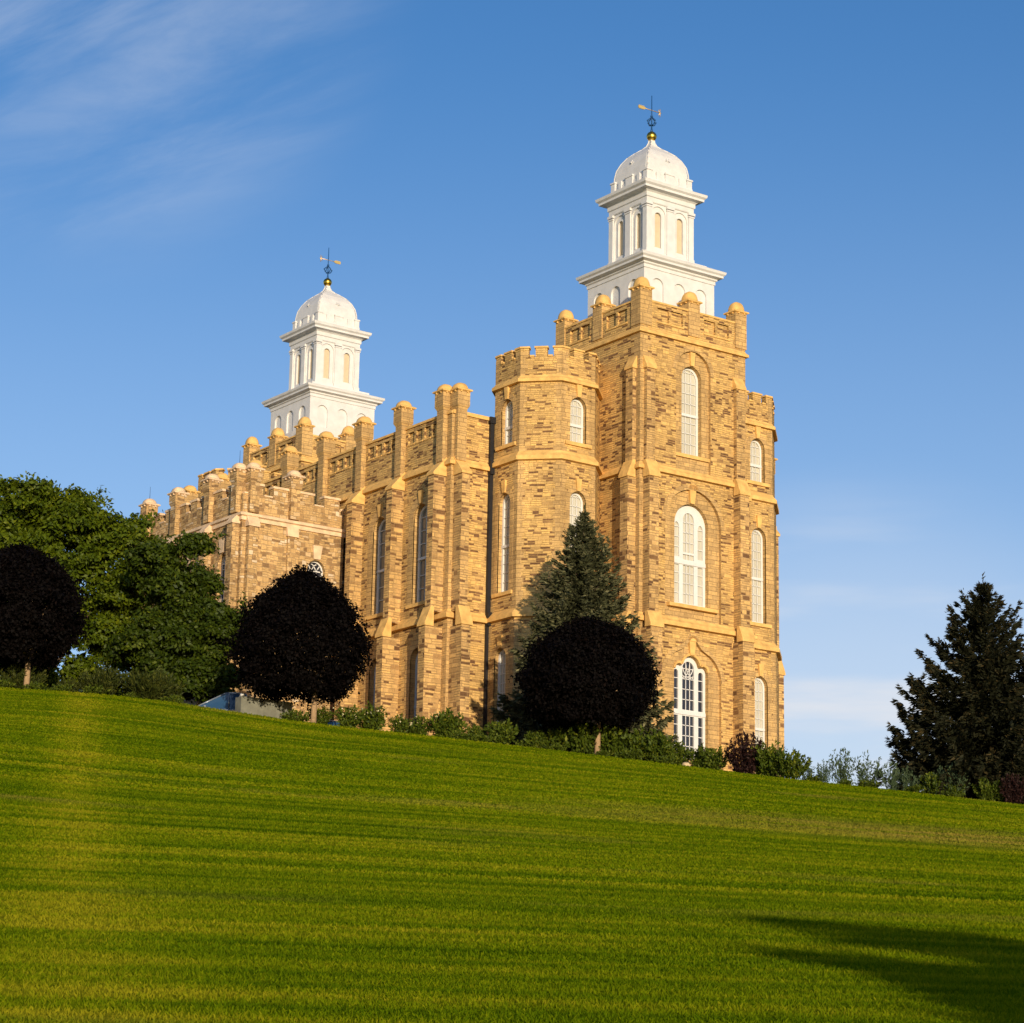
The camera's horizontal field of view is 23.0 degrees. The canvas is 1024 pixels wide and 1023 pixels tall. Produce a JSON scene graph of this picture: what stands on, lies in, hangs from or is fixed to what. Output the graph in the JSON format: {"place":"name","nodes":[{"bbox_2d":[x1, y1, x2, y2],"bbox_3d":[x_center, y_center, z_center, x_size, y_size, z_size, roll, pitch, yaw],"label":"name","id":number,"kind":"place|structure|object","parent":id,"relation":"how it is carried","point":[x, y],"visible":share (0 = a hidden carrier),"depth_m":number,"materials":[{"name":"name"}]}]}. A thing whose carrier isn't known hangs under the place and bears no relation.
{"place":"outdoors","nodes":[
{"label":"outdoors","id":0,"kind":"place"},
{"bbox_2d":[0,687,1023,1022],"bbox_3d":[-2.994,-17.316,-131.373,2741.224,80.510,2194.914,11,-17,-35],"label":"lawn","id":1,"kind":"structure","parent":0,"point":[240,798],"depth_m":48.94,"materials":[{"name":"green plant"}]},
{"bbox_2d":[0,0,1023,788],"label":"sky","id":2,"kind":"structure","parent":0,"point":[177,177],"materials":[{"name":"blue"}]},
{"bbox_3d":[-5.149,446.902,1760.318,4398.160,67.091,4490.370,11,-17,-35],"label":"planting bed","id":3,"kind":"structure","parent":0,"visible":0},
{"bbox_2d":[0,678,15,687],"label":"shrub","id":4,"kind":"object","parent":3,"relation":"on","point":[5,683],"visible":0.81,"depth_m":143.41,"materials":[{"name":"green plant"}]},
{"bbox_2d":[0,661,47,688],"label":"shrub","id":5,"kind":"object","parent":3,"relation":"on","point":[15,675],"visible":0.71,"depth_m":144.72,"materials":[{"name":"green plant"}]},
{"bbox_2d":[22,681,48,690],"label":"shrub","id":6,"kind":"object","parent":3,"relation":"on","point":[39,686],"visible":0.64,"depth_m":143.85,"materials":[{"name":"green plant"}]},
{"bbox_2d":[0,540,93,688],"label":"purple maple","id":7,"kind":"object","parent":3,"relation":"on","point":[39,628],"visible":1,"depth_m":143.27,"materials":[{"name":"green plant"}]},
{"bbox_2d":[50,683,73,691],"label":"shrub","id":8,"kind":"object","parent":3,"relation":"on","point":[64,687],"visible":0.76,"depth_m":143.87,"materials":[{"name":"green plant"}]},
{"bbox_2d":[56,676,83,691],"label":"shrub","id":9,"kind":"object","parent":3,"relation":"on","point":[75,688],"visible":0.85,"depth_m":144.44,"materials":[{"name":"green plant"}]},
{"bbox_2d":[0,471,163,694],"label":"broadleaf tree","id":10,"kind":"object","parent":3,"relation":"on","point":[83,535],"visible":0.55,"depth_m":160.60,"materials":[{"name":"green plant"}]},
{"bbox_2d":[80,684,110,694],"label":"shrub","id":11,"kind":"object","parent":3,"relation":"on","point":[96,690],"visible":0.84,"depth_m":143.43,"materials":[{"name":"green plant"}]},
{"bbox_2d":[77,662,125,695],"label":"shrub","id":12,"kind":"object","parent":3,"relation":"on","point":[107,681],"visible":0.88,"depth_m":144.11,"materials":[{"name":"green plant"}]},
{"bbox_2d":[109,688,126,695],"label":"shrub","id":13,"kind":"object","parent":3,"relation":"on","point":[118,693],"visible":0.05,"depth_m":147.28,"materials":[{"name":"green plant"}]},
{"bbox_2d":[123,691,139,697],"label":"shrub","id":14,"kind":"object","parent":3,"relation":"on","point":[131,694],"visible":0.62,"depth_m":143.70,"materials":[{"name":"green plant"}]},
{"bbox_2d":[118,666,185,700],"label":"shrub","id":15,"kind":"object","parent":3,"relation":"on","point":[133,685],"visible":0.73,"depth_m":144.03,"materials":[{"name":"green plant"}]},
{"bbox_2d":[123,667,181,700],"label":"shrub","id":16,"kind":"object","parent":3,"relation":"on","point":[153,693],"visible":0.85,"depth_m":143.88,"materials":[{"name":"green plant"}]},
{"bbox_2d":[160,694,184,702],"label":"shrub","id":17,"kind":"object","parent":3,"relation":"on","point":[173,698],"visible":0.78,"depth_m":143.47,"materials":[{"name":"green plant"}]},
{"bbox_2d":[97,522,249,703],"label":"broadleaf tree","id":18,"kind":"object","parent":3,"relation":"on","point":[184,625],"visible":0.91,"depth_m":154.98,"materials":[{"name":"green plant"}]},
{"bbox_2d":[198,692,247,710],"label":"parked car","id":19,"kind":"object","parent":3,"relation":"on","point":[226,701],"visible":0.14,"depth_m":148.02,"materials":[{"name":"blue metal"}]},
{"bbox_2d":[235,693,291,718],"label":"wall","id":20,"kind":"structure","parent":3,"relation":"on","point":[248,705],"depth_m":144.74,"materials":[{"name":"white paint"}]},
{"bbox_2d":[279,709,310,721],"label":"shrub","id":21,"kind":"object","parent":3,"relation":"on","point":[293,715],"visible":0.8,"depth_m":143.56,"materials":[{"name":"green plant"}]},
{"bbox_2d":[216,563,376,722],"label":"purple maple","id":22,"kind":"object","parent":3,"relation":"on","point":[319,614],"visible":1,"depth_m":142.67,"materials":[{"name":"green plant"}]},
{"bbox_2d":[307,705,334,724],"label":"shrub","id":23,"kind":"object","parent":3,"relation":"on","point":[326,718],"visible":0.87,"depth_m":144.49,"materials":[{"name":"green plant"}]},
{"bbox_2d":[328,720,338,725],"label":"parked car","id":24,"kind":"object","parent":3,"relation":"on","point":[330,722],"visible":0.03,"depth_m":149.71,"materials":[{"name":"blue paint"}]},
{"bbox_2d":[332,704,364,727],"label":"shrub","id":25,"kind":"object","parent":3,"relation":"on","point":[347,718],"visible":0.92,"depth_m":143.82,"materials":[{"name":"green plant"}]},
{"bbox_2d":[337,700,388,729],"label":"shrub","id":26,"kind":"object","parent":3,"relation":"on","point":[373,719],"visible":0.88,"depth_m":144.44,"materials":[{"name":"green plant"}]},
{"bbox_2d":[388,712,414,732],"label":"shrub","id":27,"kind":"object","parent":3,"relation":"on","point":[398,724],"visible":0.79,"depth_m":144.16,"materials":[{"name":"green plant"}]},
{"bbox_2d":[392,714,432,734],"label":"shrub","id":28,"kind":"object","parent":3,"relation":"on","point":[419,727],"visible":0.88,"depth_m":144.10,"materials":[{"name":"green plant"}]},
{"bbox_2d":[426,711,466,736],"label":"shrub","id":29,"kind":"object","parent":3,"relation":"on","point":[438,721],"visible":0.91,"depth_m":143.70,"materials":[{"name":"green plant"}]},
{"bbox_2d":[430,707,470,737],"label":"shrub","id":30,"kind":"object","parent":3,"relation":"on","point":[450,719],"visible":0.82,"depth_m":143.64,"materials":[{"name":"green plant"}]},
{"bbox_2d":[449,731,472,739],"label":"shrub","id":31,"kind":"object","parent":3,"relation":"on","point":[468,736],"visible":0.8,"depth_m":142.54,"materials":[{"name":"green plant"}]},
{"bbox_2d":[138,96,785,771],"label":"temple","id":32,"kind":"structure","parent":3,"relation":"on","point":[634,416],"depth_m":167.45,"materials":[{"name":"stone"}]},
{"bbox_2d":[218,538,225,602],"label":"window","id":33,"kind":"structure","parent":32,"relation":"in","point":[222,543],"depth_m":171.07,"materials":[{"name":"beige glass"}]},
{"bbox_2d":[307,545,322,576],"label":"window","id":34,"kind":"structure","parent":32,"relation":"in","point":[317,550],"depth_m":172.62,"materials":[{"name":"beige glass"}]},
{"bbox_2d":[342,523,346,595],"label":"window","id":35,"kind":"structure","parent":32,"relation":"in","point":[344,543],"depth_m":174.50,"materials":[{"name":"glass"}]},
{"bbox_2d":[363,650,375,710],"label":"window","id":36,"kind":"structure","parent":32,"relation":"in","point":[369,680],"depth_m":168.66,"materials":[{"name":"grey glass"}]},
{"bbox_2d":[365,504,385,620],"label":"window","id":37,"kind":"structure","parent":32,"relation":"in","point":[377,528],"depth_m":170.61,"materials":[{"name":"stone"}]},
{"bbox_2d":[404,639,417,733],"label":"window","id":38,"kind":"structure","parent":32,"relation":"in","point":[411,662],"depth_m":164.63,"materials":[{"name":"grey glass"}]},
{"bbox_2d":[405,490,427,608],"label":"window","id":39,"kind":"structure","parent":32,"relation":"in","point":[417,536],"depth_m":166.70,"materials":[{"name":"grey glass"}]},
{"bbox_2d":[489,635,509,741],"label":"window","id":40,"kind":"structure","parent":32,"relation":"in","point":[500,656],"depth_m":162.28,"materials":[{"name":"grey glass"}]},
{"bbox_2d":[491,480,513,598],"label":"window","id":41,"kind":"structure","parent":32,"relation":"in","point":[504,503],"depth_m":164.39,"materials":[{"name":"beige glass"}]},
{"bbox_2d":[495,386,515,451],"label":"window","id":42,"kind":"structure","parent":32,"relation":"in","point":[506,430],"depth_m":166.45,"materials":[{"name":"beige glass"}]},
{"bbox_2d":[564,478,590,582],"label":"window","id":43,"kind":"structure","parent":32,"relation":"in","point":[576,497],"depth_m":164.15,"materials":[{"name":"white glass"}]},
{"bbox_2d":[565,384,591,448],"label":"window","id":44,"kind":"structure","parent":32,"relation":"in","point":[578,408],"depth_m":165.64,"materials":[{"name":"beige glass"}]},
{"bbox_2d":[673,636,709,757],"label":"window","id":45,"kind":"structure","parent":32,"relation":"in","point":[689,680],"depth_m":164.03,"materials":[{"name":"white glass"}]},
{"bbox_2d":[666,484,718,613],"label":"window","id":46,"kind":"structure","parent":32,"relation":"in","point":[689,526],"depth_m":166.29,"materials":[{"name":"white glass"}]},
{"bbox_2d":[676,352,709,462],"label":"window","id":47,"kind":"structure","parent":32,"relation":"in","point":[689,438],"depth_m":168.83,"materials":[{"name":"white glass"}]},
{"bbox_2d":[746,426,769,487],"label":"window","id":48,"kind":"structure","parent":32,"relation":"in","point":[757,451],"depth_m":174.53,"materials":[{"name":"white glass"}]},
{"bbox_2d":[750,515,771,628],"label":"window","id":49,"kind":"structure","parent":32,"relation":"in","point":[760,610],"depth_m":172.53,"materials":[{"name":"white glass"}]},
{"bbox_2d":[755,664,771,748],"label":"window","id":50,"kind":"structure","parent":32,"relation":"in","point":[763,686],"depth_m":170.32,"materials":[{"name":"white glass"}]},
{"bbox_2d":[461,722,487,739],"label":"shrub","id":51,"kind":"object","parent":3,"relation":"on","point":[474,730],"visible":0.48,"depth_m":144.02,"materials":[{"name":"green plant"}]},
{"bbox_2d":[471,733,492,741],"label":"shrub","id":52,"kind":"object","parent":3,"relation":"on","point":[485,738],"visible":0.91,"depth_m":141.82,"materials":[{"name":"green plant"}]},
{"bbox_2d":[484,718,518,744],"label":"shrub","id":53,"kind":"object","parent":3,"relation":"on","point":[498,734],"visible":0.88,"depth_m":143.27,"materials":[{"name":"green plant"}]},
{"bbox_2d":[513,737,542,747],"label":"shrub","id":54,"kind":"object","parent":3,"relation":"on","point":[529,743],"visible":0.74,"depth_m":142.43,"materials":[{"name":"green plant"}]},
{"bbox_2d":[521,729,548,748],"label":"shrub","id":55,"kind":"object","parent":3,"relation":"on","point":[536,736],"visible":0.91,"depth_m":142.62,"materials":[{"name":"green plant"}]},
{"bbox_2d":[536,723,571,750],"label":"shrub","id":56,"kind":"object","parent":3,"relation":"on","point":[554,736],"visible":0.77,"depth_m":142.65,"materials":[{"name":"green plant"}]},
{"bbox_2d":[549,742,566,750],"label":"shrub","id":57,"kind":"object","parent":3,"relation":"on","point":[558,746],"visible":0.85,"depth_m":141.44,"materials":[{"name":"green plant"}]},
{"bbox_2d":[556,717,610,753],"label":"shrub","id":58,"kind":"object","parent":3,"relation":"on","point":[580,743],"visible":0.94,"depth_m":141.76,"materials":[{"name":"green plant"}]},
{"bbox_2d":[489,504,678,753],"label":"blue spruce","id":59,"kind":"object","parent":3,"relation":"on","point":[585,590],"visible":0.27,"depth_m":151.68,"materials":[{"name":"green plant"}]},
{"bbox_2d":[508,613,662,753],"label":"purple maple","id":60,"kind":"object","parent":3,"relation":"on","point":[609,683],"visible":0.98,"depth_m":140.25,"materials":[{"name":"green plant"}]},
{"bbox_2d":[592,749,609,755],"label":"shrub","id":61,"kind":"object","parent":3,"relation":"on","point":[602,753],"visible":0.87,"depth_m":140.76,"materials":[{"name":"green plant"}]},
{"bbox_2d":[588,727,634,757],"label":"shrub","id":62,"kind":"object","parent":3,"relation":"on","point":[610,745],"visible":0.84,"depth_m":141.96,"materials":[{"name":"green plant"}]},
{"bbox_2d":[614,747,646,759],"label":"shrub","id":63,"kind":"object","parent":3,"relation":"on","point":[634,754],"visible":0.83,"depth_m":140.97,"materials":[{"name":"green plant"}]},
{"bbox_2d":[616,724,660,760],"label":"shrub","id":64,"kind":"object","parent":3,"relation":"on","point":[631,742],"visible":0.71,"depth_m":141.93,"materials":[{"name":"green plant"}]},
{"bbox_2d":[634,728,681,760],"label":"shrub","id":65,"kind":"object","parent":3,"relation":"on","point":[652,747],"visible":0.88,"depth_m":141.18,"materials":[{"name":"green plant"}]},
{"bbox_2d":[650,755,676,764],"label":"shrub","id":66,"kind":"object","parent":3,"relation":"on","point":[668,759],"visible":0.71,"depth_m":140.16,"materials":[{"name":"green plant"}]},
{"bbox_2d":[662,740,694,764],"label":"shrub","id":67,"kind":"object","parent":3,"relation":"on","point":[681,751],"visible":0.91,"depth_m":140.91,"materials":[{"name":"green plant"}]},
{"bbox_2d":[686,742,712,768],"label":"shrub","id":68,"kind":"object","parent":3,"relation":"on","point":[697,758],"visible":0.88,"depth_m":140.48,"materials":[{"name":"green plant"}]},
{"bbox_2d":[700,746,729,769],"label":"shrub","id":69,"kind":"object","parent":3,"relation":"on","point":[714,760],"visible":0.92,"depth_m":140.07,"materials":[{"name":"green plant"}]},
{"bbox_2d":[724,731,767,773],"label":"shrub","id":70,"kind":"object","parent":3,"relation":"on","point":[745,758],"visible":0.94,"depth_m":139.24,"materials":[{"name":"red plant"}]},
{"bbox_2d":[750,740,792,776],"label":"shrub","id":71,"kind":"object","parent":3,"relation":"on","point":[763,766],"visible":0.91,"depth_m":138.94,"materials":[{"name":"green plant"}]},
{"bbox_2d":[769,747,812,778],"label":"shrub","id":72,"kind":"object","parent":3,"relation":"on","point":[787,763],"visible":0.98,"depth_m":137.84,"materials":[{"name":"green plant"}]},
{"bbox_2d":[801,766,815,779],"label":"shrub","id":73,"kind":"object","parent":3,"relation":"on","point":[809,771],"visible":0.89,"depth_m":138.05,"materials":[{"name":"green plant"}]},
{"bbox_2d":[800,773,824,781],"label":"shrub","id":74,"kind":"object","parent":3,"relation":"on","point":[815,778],"visible":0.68,"depth_m":137.85,"materials":[{"name":"green plant"}]},
{"bbox_2d":[816,759,833,782],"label":"shrub","id":75,"kind":"object","parent":3,"relation":"on","point":[823,772],"visible":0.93,"depth_m":137.95,"materials":[{"name":"green plant"}]},
{"bbox_2d":[824,747,855,783],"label":"shrub","id":76,"kind":"object","parent":3,"relation":"on","point":[840,773],"visible":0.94,"depth_m":138.02,"materials":[{"name":"green plant"}]},
{"bbox_2d":[836,778,854,784],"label":"shrub","id":77,"kind":"object","parent":3,"relation":"on","point":[846,781],"visible":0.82,"depth_m":136.97,"materials":[{"name":"green plant"}]},
{"bbox_2d":[846,750,887,785],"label":"shrub","id":78,"kind":"object","parent":3,"relation":"on","point":[861,773],"visible":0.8,"depth_m":138.03,"materials":[{"name":"green plant"}]},
{"bbox_2d":[855,778,881,787],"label":"shrub","id":79,"kind":"object","parent":3,"relation":"on","point":[869,783],"visible":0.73,"depth_m":136.91,"materials":[{"name":"green plant"}]},
{"bbox_2d":[878,761,903,790],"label":"shrub","id":80,"kind":"object","parent":3,"relation":"on","point":[893,783],"visible":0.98,"depth_m":136.69,"materials":[{"name":"green plant"}]},
{"bbox_2d":[900,765,920,790],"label":"shrub","id":81,"kind":"object","parent":3,"relation":"on","point":[905,782],"visible":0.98,"depth_m":136.22,"materials":[{"name":"green plant"}]},
{"bbox_2d":[904,784,926,792],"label":"shrub","id":82,"kind":"object","parent":3,"relation":"on","point":[915,788],"visible":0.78,"depth_m":135.47,"materials":[{"name":"green plant"}]},
{"bbox_2d":[920,771,944,794],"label":"shrub","id":83,"kind":"object","parent":3,"relation":"on","point":[933,787],"visible":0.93,"depth_m":135.77,"materials":[{"name":"green plant"}]},
{"bbox_2d":[924,770,946,794],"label":"shrub","id":84,"kind":"object","parent":3,"relation":"on","point":[935,781],"visible":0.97,"depth_m":135.81,"materials":[{"name":"green plant"}]},
{"bbox_2d":[873,572,1023,804],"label":"dark spruce","id":85,"kind":"object","parent":3,"relation":"on","point":[977,728],"visible":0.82,"depth_m":138.68,"materials":[{"name":"green plant"}]},
{"bbox_2d":[940,788,965,796],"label":"shrub","id":86,"kind":"object","parent":3,"relation":"on","point":[952,793],"visible":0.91,"depth_m":134.82,"materials":[{"name":"green plant"}]},
{"bbox_2d":[936,761,970,793],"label":"shrub","id":87,"kind":"object","parent":3,"relation":"on","point":[955,777],"visible":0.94,"depth_m":135.46,"materials":[{"name":"green plant"}]},
{"bbox_2d":[941,779,965,793],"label":"shrub","id":88,"kind":"object","parent":3,"relation":"on","point":[953,787],"visible":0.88,"depth_m":135.43,"materials":[{"name":"green plant"}]},
{"bbox_2d":[971,776,1003,800],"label":"shrub","id":89,"kind":"object","parent":3,"relation":"on","point":[983,791],"visible":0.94,"depth_m":134.87,"materials":[{"name":"green plant"}]},
{"bbox_2d":[986,780,1005,802],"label":"shrub","id":90,"kind":"object","parent":3,"relation":"on","point":[1001,799],"visible":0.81,"depth_m":134.80,"materials":[{"name":"green plant"}]},
{"bbox_2d":[999,773,1023,803],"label":"shrub","id":91,"kind":"object","parent":3,"relation":"on","point":[1011,792],"visible":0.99,"depth_m":134.01,"materials":[{"name":"red plant"}]}
]}

